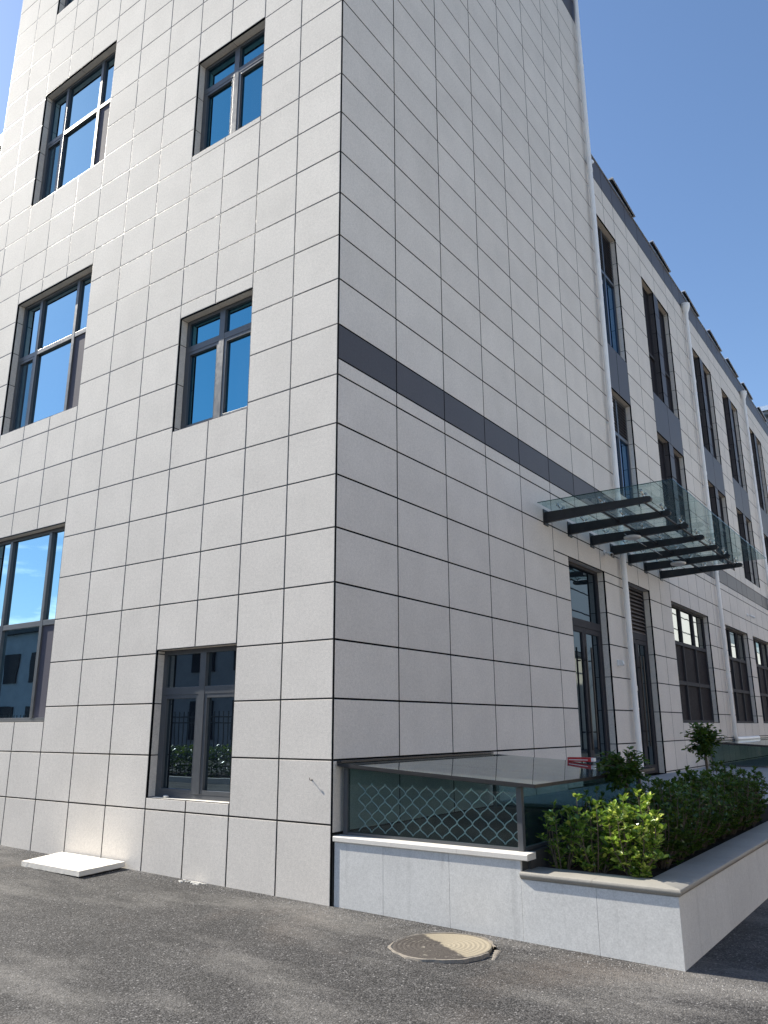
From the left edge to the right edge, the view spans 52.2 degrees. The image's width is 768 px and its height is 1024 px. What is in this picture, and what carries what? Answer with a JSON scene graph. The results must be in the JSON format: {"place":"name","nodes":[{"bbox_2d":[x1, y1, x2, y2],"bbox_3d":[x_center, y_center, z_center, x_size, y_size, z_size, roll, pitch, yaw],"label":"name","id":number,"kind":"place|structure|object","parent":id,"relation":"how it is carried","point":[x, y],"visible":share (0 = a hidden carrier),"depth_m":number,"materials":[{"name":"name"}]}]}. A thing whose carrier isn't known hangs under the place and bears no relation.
{"place":"outdoors","nodes":[
{"label":"outdoors","id":0,"kind":"place"},
{"bbox_2d":[0,773,767,1023],"bbox_3d":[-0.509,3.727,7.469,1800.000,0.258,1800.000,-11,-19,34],"label":"ground","id":1,"kind":"structure","parent":0,"point":[210,936],"depth_m":5.59,"materials":[{"name":"grey asphalt"}]},
{"bbox_2d":[0,133,2,152],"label":"annex building","id":2,"kind":"structure","parent":1,"relation":"on","point":[1,137],"depth_m":16.59,"materials":[{"name":"grey paint"}]},
{"bbox_2d":[21,852,124,876],"bbox_3d":[-3.708,4.147,9.256,1.339,0.073,0.660,-11,-19,34],"label":"foam board","id":3,"kind":"object","parent":1,"relation":"on","point":[73,864],"visible":1,"depth_m":9.11,"materials":[{"name":"white plastic"}]},
{"bbox_2d":[178,879,207,885],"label":"cement crumbs","id":4,"kind":"object","parent":1,"relation":"on","point":[195,882],"visible":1,"depth_m":8.44,"materials":[{"name":"white concrete"}]},
{"bbox_2d":[0,0,644,905],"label":"office building","id":5,"kind":"structure","parent":1,"relation":"on","point":[306,414],"depth_m":10.84,"materials":[{"name":"white tile"}]},
{"bbox_2d":[0,526,64,721],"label":"window","id":6,"kind":"structure","parent":5,"relation":"in","point":[30,565],"depth_m":11.80,"materials":[{"name":"blue glass"}]},
{"bbox_2d":[9,272,91,431],"bbox_3d":[-5.485,-2.613,13.057,2.180,2.460,0.082,-11,-19,34],"label":"window","id":7,"kind":"structure","parent":5,"relation":"in","point":[50,359],"depth_m":13.12,"materials":[{"name":"blue glass"}]},
{"bbox_2d":[64,0,73,7],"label":"window","id":8,"kind":"structure","parent":5,"relation":"in","point":[67,2],"depth_m":15.72,"materials":[{"name":"grey metal"}]},
{"bbox_2d":[39,51,115,201],"bbox_3d":[-5.500,-6.925,14.236,2.180,2.480,0.082,-11,-19,34],"label":"window","id":9,"kind":"structure","parent":5,"relation":"in","point":[79,115],"depth_m":14.32,"materials":[{"name":"blue glass"}]},
{"bbox_2d":[155,645,235,801],"bbox_3d":[-2.156,2.468,9.226,1.395,1.715,0.082,-11,-19,34],"label":"window","id":10,"kind":"structure","parent":5,"relation":"in","point":[195,744],"depth_m":9.24,"materials":[{"name":"glass"}]},
{"bbox_2d":[180,295,251,428],"bbox_3d":[-2.171,-1.955,10.435,1.395,1.675,0.082,-11,-19,34],"label":"window","id":11,"kind":"structure","parent":5,"relation":"in","point":[217,357],"depth_m":10.47,"materials":[{"name":"blue glass"}]},
{"bbox_2d":[200,28,264,151],"bbox_3d":[-2.185,-6.163,11.585,1.395,1.710,0.082,-11,-19,34],"label":"window","id":12,"kind":"structure","parent":5,"relation":"in","point":[232,96],"depth_m":11.64,"materials":[{"name":"blue glass"}]},
{"bbox_2d":[569,561,611,783],"bbox_3d":[3.624,2.829,14.005,0.152,3.820,1.750,-11,-19,34],"label":"door","id":13,"kind":"structure","parent":5,"relation":"in","point":[586,619],"depth_m":14.21,"materials":[{"name":"glass"}]},
{"bbox_2d":[603,550,612,556],"bbox_3d":[4.351,0.800,15.183,0.130,0.171,0.273,6,-16,-22],"label":"security camera","id":14,"kind":"object","parent":5,"relation":"attached to","point":[608,553],"visible":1,"depth_m":15.18,"materials":[{"name":"white plastic"}]},
{"bbox_2d":[617,660,624,665],"bbox_3d":[4.506,2.867,14.915,0.119,0.120,0.100,-11,-19,34],"label":"intercom camera","id":15,"kind":"object","parent":5,"relation":"attached to","point":[620,662],"visible":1,"depth_m":14.89,"materials":[{"name":"white plastic"}]},
{"bbox_2d":[0,845,767,1023],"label":"grit","id":16,"kind":"object","parent":1,"relation":"on","point":[382,939],"visible":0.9,"depth_m":6.48,"materials":[{"name":"grey gravel"}]},
{"bbox_2d":[387,932,500,963],"bbox_3d":[0.462,3.424,6.162,0.850,0.048,0.858,5,-16,-17],"label":"manhole cover","id":17,"kind":"object","parent":1,"relation":"on","point":[448,947],"visible":0.99,"depth_m":6.10,"materials":[{"name":"metal"}]},
{"bbox_2d":[494,807,603,868],"bbox_3d":[1.355,4.436,8.173,2.029,2.200,3.249,-11,-19,34],"label":"light well","id":18,"kind":"object","parent":1,"relation":"on","point":[534,823],"visible":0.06,"depth_m":9.91,"materials":[{"name":"concrete"}]},
{"bbox_2d":[333,821,767,971],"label":"planter","id":19,"kind":"object","parent":1,"relation":"on","point":[688,912],"visible":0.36,"depth_m":6.56,"materials":[{"name":"stone"}]},
{"bbox_2d":[337,752,654,851],"bbox_3d":[1.342,3.004,8.436,2.152,0.689,3.281,-11,-19,34],"label":"glass skylight","id":20,"kind":"object","parent":19,"relation":"on","point":[520,773],"visible":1,"depth_m":7.62,"materials":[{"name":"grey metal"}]},
{"bbox_2d":[567,757,595,761],"bbox_3d":[2.398,3.003,9.520,0.330,0.050,0.092,-11,-19,34],"label":"red box","id":21,"kind":"object","parent":20,"relation":"on","point":[580,759],"visible":1,"depth_m":9.48,"materials":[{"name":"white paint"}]},
{"bbox_2d":[536,799,585,869],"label":"shrub","id":22,"kind":"object","parent":19,"relation":"on","point":[559,860],"visible":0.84,"depth_m":6.70,"materials":[{"name":"green plant"}]},
{"bbox_2d":[571,786,611,861],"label":"shrub","id":23,"kind":"object","parent":19,"relation":"on","point":[596,789],"visible":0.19,"depth_m":7.15,"materials":[{"name":"green plant"}]},
{"bbox_2d":[562,792,623,873],"bbox_3d":[1.783,2.700,6.593,0.541,0.679,0.444,1,-15,-4],"label":"shrub","id":24,"kind":"object","parent":19,"relation":"on","point":[595,863],"visible":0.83,"depth_m":6.54,"materials":[{"name":"green plant"}]},
{"bbox_2d":[596,791,632,843],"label":"shrub","id":25,"kind":"object","parent":19,"relation":"on","point":[603,794],"visible":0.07,"depth_m":7.55,"materials":[{"name":"green plant"}]},
{"bbox_2d":[593,745,652,844],"bbox_3d":[2.401,2.852,7.810,0.588,1.017,0.592,-11,-19,34],"label":"tree","id":26,"kind":"object","parent":19,"relation":"on","point":[614,765],"visible":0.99,"depth_m":7.84,"materials":[{"name":"green plant"}]},
{"bbox_2d":[593,788,668,877],"bbox_3d":[2.014,2.627,6.407,0.646,0.720,0.538,-11,-19,34],"label":"shrub","id":27,"kind":"object","parent":19,"relation":"on","point":[629,857],"visible":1,"depth_m":6.31,"materials":[{"name":"green plant"}]},
{"bbox_2d":[617,788,646,836],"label":"shrub","id":28,"kind":"object","parent":19,"relation":"on","point":[631,803],"visible":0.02,"depth_m":8.30,"materials":[{"name":"green plant"}]},
{"bbox_2d":[618,777,701,868],"bbox_3d":[2.447,2.778,7.040,0.698,0.760,0.670,7,-17,-24],"label":"shrub","id":29,"kind":"object","parent":19,"relation":"on","point":[671,844],"visible":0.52,"depth_m":6.91,"materials":[{"name":"green plant"}]},
{"bbox_2d":[643,775,714,861],"bbox_3d":[2.726,2.862,7.346,0.707,0.757,0.668,3,-16,-10],"label":"shrub","id":30,"kind":"object","parent":19,"relation":"on","point":[692,819],"visible":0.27,"depth_m":7.26,"materials":[{"name":"green plant"}]},
{"bbox_2d":[661,778,720,854],"bbox_3d":[2.958,2.989,7.711,0.610,0.703,0.683,7,-17,-24],"label":"shrub","id":31,"kind":"object","parent":19,"relation":"on","point":[700,841],"visible":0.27,"depth_m":7.61,"materials":[{"name":"green plant"}]},
{"bbox_2d":[663,769,733,848],"bbox_3d":[3.236,3.051,8.079,0.586,0.776,0.598,3,-16,-10],"label":"shrub","id":32,"kind":"object","parent":19,"relation":"on","point":[697,787],"visible":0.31,"depth_m":7.97,"materials":[{"name":"green plant"}]},
{"bbox_2d":[680,721,726,768],"bbox_3d":[4.155,3.353,10.143,0.580,1.269,0.498,-1,-15,3],"label":"tree","id":33,"kind":"object","parent":19,"relation":"on","point":[706,736],"visible":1,"depth_m":10.18,"materials":[{"name":"green plant"}]},
{"bbox_2d":[677,765,736,843],"bbox_3d":[3.440,3.134,8.420,0.663,0.795,0.691,-11,-19,34],"label":"shrub","id":34,"kind":"object","parent":19,"relation":"on","point":[720,782],"visible":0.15,"depth_m":8.40,"materials":[{"name":"green plant"}]},
{"bbox_2d":[700,771,746,838],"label":"shrub","id":35,"kind":"object","parent":19,"relation":"on","point":[734,811],"visible":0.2,"depth_m":8.66,"materials":[{"name":"green plant"}]},
{"bbox_2d":[699,760,760,834],"bbox_3d":[4.001,3.314,9.149,0.682,0.827,0.692,5,-16,-19],"label":"shrub","id":36,"kind":"object","parent":19,"relation":"on","point":[734,828],"visible":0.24,"depth_m":9.02,"materials":[{"name":"green plant"}]},
{"bbox_2d":[720,768,765,829],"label":"shrub","id":37,"kind":"object","parent":19,"relation":"on","point":[746,820],"visible":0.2,"depth_m":9.35,"materials":[{"name":"green plant"}]},
{"bbox_2d":[720,764,767,826],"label":"shrub","id":38,"kind":"object","parent":19,"relation":"on","point":[757,776],"visible":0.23,"depth_m":9.72,"materials":[{"name":"green plant"}]},
{"bbox_2d":[591,153,767,775],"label":"office wing","id":39,"kind":"structure","parent":1,"relation":"on","point":[688,417],"depth_m":21.32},
{"bbox_2d":[597,225,620,355],"bbox_3d":[5.209,-5.292,18.602,0.082,3.340,1.500,-11,-19,34],"label":"window","id":40,"kind":"structure","parent":39,"relation":"in","point":[611,321],"depth_m":18.90,"materials":[{"name":"blue glass"}]},
{"bbox_2d":[608,177,635,217],"bbox_3d":[5.868,-8.137,20.901,1.110,0.287,1.836,-11,-19,34],"label":"solar panel","id":41,"kind":"object","parent":39,"relation":"on","point":[617,189],"visible":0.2,"depth_m":20.53,"materials":[{"name":"black glass"}]},
{"bbox_2d":[612,395,633,498],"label":"window","id":42,"kind":"structure","parent":39,"relation":"in","point":[619,411],"depth_m":17.84,"materials":[{"name":"blue glass"}]},
{"bbox_2d":[628,586,659,773],"bbox_3d":[5.323,3.453,16.309,0.152,3.820,1.450,-11,-19,34],"label":"door","id":43,"kind":"structure","parent":39,"relation":"in","point":[638,620],"depth_m":16.51,"materials":[{"name":"grey metal"}]},
{"bbox_2d":[537,479,763,580],"bbox_3d":[5.424,0.572,15.009,2.224,0.310,7.092,-11,-19,34],"label":"glass canopy","id":44,"kind":"object","parent":39,"relation":"attached to","point":[562,513],"visible":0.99,"depth_m":14.59,"materials":[{"name":"black metal"}]},
{"bbox_2d":[624,534,640,540],"bbox_3d":[4.537,0.457,14.324,0.310,0.088,0.310,-11,-19,34],"label":"canopy lamp","id":45,"kind":"object","parent":44,"relation":"attached to","point":[631,537],"visible":1,"depth_m":14.25,"materials":[{"name":"white plastic"}]},
{"bbox_2d":[670,560,685,565],"bbox_3d":[6.236,1.081,16.628,0.310,0.088,0.310,-11,-19,34],"label":"canopy lamp","id":46,"kind":"object","parent":44,"relation":"attached to","point":[678,563],"visible":1,"depth_m":16.54,"materials":[{"name":"white plastic"}]},
{"bbox_2d":[642,286,658,396],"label":"window","id":47,"kind":"structure","parent":39,"relation":"in","point":[645,295],"depth_m":21.45,"materials":[{"name":"black glass"}]},
{"bbox_2d":[649,240,670,272],"bbox_3d":[7.781,-7.435,23.495,1.110,0.287,1.836,-11,-19,34],"label":"solar panel","id":48,"kind":"object","parent":39,"relation":"on","point":[655,248],"visible":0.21,"depth_m":23.14,"materials":[{"name":"black glass"}]},
{"bbox_2d":[657,437,671,524],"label":"window","id":49,"kind":"structure","parent":39,"relation":"in","point":[660,444],"depth_m":20.41,"materials":[{"name":"grey metal"}]},
{"bbox_2d":[658,308,673,412],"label":"window","id":50,"kind":"structure","parent":39,"relation":"in","point":[661,317],"depth_m":22.59,"materials":[{"name":"grey glass"}]},
{"bbox_2d":[674,453,686,536],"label":"window","id":51,"kind":"structure","parent":39,"relation":"in","point":[677,464],"depth_m":21.55,"materials":[{"name":"grey metal"}]},
{"bbox_2d":[681,290,699,316],"bbox_3d":[9.695,-6.732,26.091,1.110,0.287,1.836,-11,-19,34],"label":"solar panel","id":52,"kind":"object","parent":39,"relation":"on","point":[685,294],"visible":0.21,"depth_m":25.71,"materials":[{"name":"black glass"}]},
{"bbox_2d":[671,604,714,722],"bbox_3d":[7.664,3.835,19.642,0.082,2.775,3.430,-11,-19,34],"label":"window","id":53,"kind":"structure","parent":39,"relation":"in","point":[689,633],"depth_m":19.80,"materials":[{"name":"grey glass"}]},
{"bbox_2d":[693,356,705,447],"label":"window","id":54,"kind":"structure","parent":39,"relation":"in","point":[693,356],"depth_m":25.38,"materials":[{"name":"black glass"}]},
{"bbox_2d":[703,370,716,459],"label":"window","id":55,"kind":"structure","parent":39,"relation":"in","point":[705,375],"depth_m":26.50,"materials":[{"name":"grey glass"}]},
{"bbox_2d":[708,485,717,554],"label":"window","id":56,"kind":"structure","parent":39,"relation":"in","point":[709,488],"depth_m":24.37,"materials":[{"name":"grey metal"}]},
{"bbox_2d":[707,329,721,351],"bbox_3d":[11.522,-6.061,28.568,1.110,0.287,1.836,-11,-19,34],"label":"solar panel","id":57,"kind":"object","parent":39,"relation":"on","point":[713,338],"visible":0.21,"depth_m":28.20,"materials":[{"name":"black glass"}]},
{"bbox_2d":[718,495,729,563],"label":"window","id":58,"kind":"structure","parent":39,"relation":"in","point":[720,499],"depth_m":25.46,"materials":[{"name":"grey metal"}]},
{"bbox_2d":[722,396,733,477],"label":"window","id":59,"kind":"structure","parent":39,"relation":"in","point":[731,463],"depth_m":28.53,"materials":[{"name":"grey glass"}]},
{"bbox_2d":[725,358,738,377],"bbox_3d":[13.116,-5.476,30.730,1.110,0.287,1.836,-11,-19,34],"label":"solar panel","id":60,"kind":"object","parent":39,"relation":"on","point":[731,366],"visible":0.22,"depth_m":30.38,"materials":[{"name":"black glass"}]},
{"bbox_2d":[731,408,742,487],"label":"window","id":61,"kind":"structure","parent":39,"relation":"in","point":[731,408],"depth_m":29.69,"materials":[{"name":"black glass"}]},
{"bbox_2d":[725,627,753,722],"bbox_3d":[10.659,4.944,23.701,0.082,2.755,3.000,-11,-19,34],"label":"window","id":62,"kind":"structure","parent":39,"relation":"in","point":[735,640],"depth_m":23.96,"materials":[{"name":"black glass"}]},
{"bbox_2d":[737,513,746,578],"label":"window","id":63,"kind":"structure","parent":39,"relation":"in","point":[739,526],"depth_m":27.43,"materials":[{"name":"grey metal"}]},
{"bbox_2d":[741,382,752,399],"bbox_3d":[14.682,-4.901,32.853,1.110,0.287,1.836,-11,-19,34],"label":"solar panel","id":64,"kind":"object","parent":39,"relation":"on","point":[745,388],"visible":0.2,"depth_m":32.47,"materials":[{"name":"black glass"}]},
{"bbox_2d":[746,521,755,584],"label":"window","id":65,"kind":"structure","parent":39,"relation":"in","point":[746,521],"depth_m":28.59,"materials":[{"name":"grey metal"}]},
{"bbox_2d":[753,639,767,722],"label":"window","id":66,"kind":"structure","parent":39,"relation":"in","point":[760,648],"depth_m":26.85,"materials":[{"name":"black glass"}]},
{"bbox_2d":[757,444,766,512],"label":"window","id":67,"kind":"structure","parent":39,"relation":"in","point":[757,444],"depth_m":33.25,"materials":[{"name":"black glass"}]},
{"bbox_2d":[757,406,767,421],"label":"solar panel","id":68,"kind":"object","parent":39,"relation":"on","point":[761,412],"visible":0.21,"depth_m":34.94,"materials":[{"name":"black glass"}]},
{"bbox_2d":[760,405,767,423],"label":"distant building","id":69,"kind":"structure","parent":1,"relation":"on","point":[764,409],"depth_m":46.33,"materials":[{"name":"metal"}]},
{"bbox_2d":[0,0,767,406],"label":"sky","id":70,"kind":"structure","parent":0,"point":[677,90],"materials":[{"name":"blue"}]},
{"bbox_2d":[498,757,767,822],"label":"pavement","id":71,"kind":"structure","parent":0,"point":[544,801],"depth_m":11.35,"materials":[{"name":"concrete"}]},
{"bbox_2d":[710,737,767,766],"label":"glass skylight","id":72,"kind":"object","parent":71,"relation":"on","point":[762,742],"visible":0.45,"depth_m":19.21,"materials":[{"name":"glass"}]}
]}

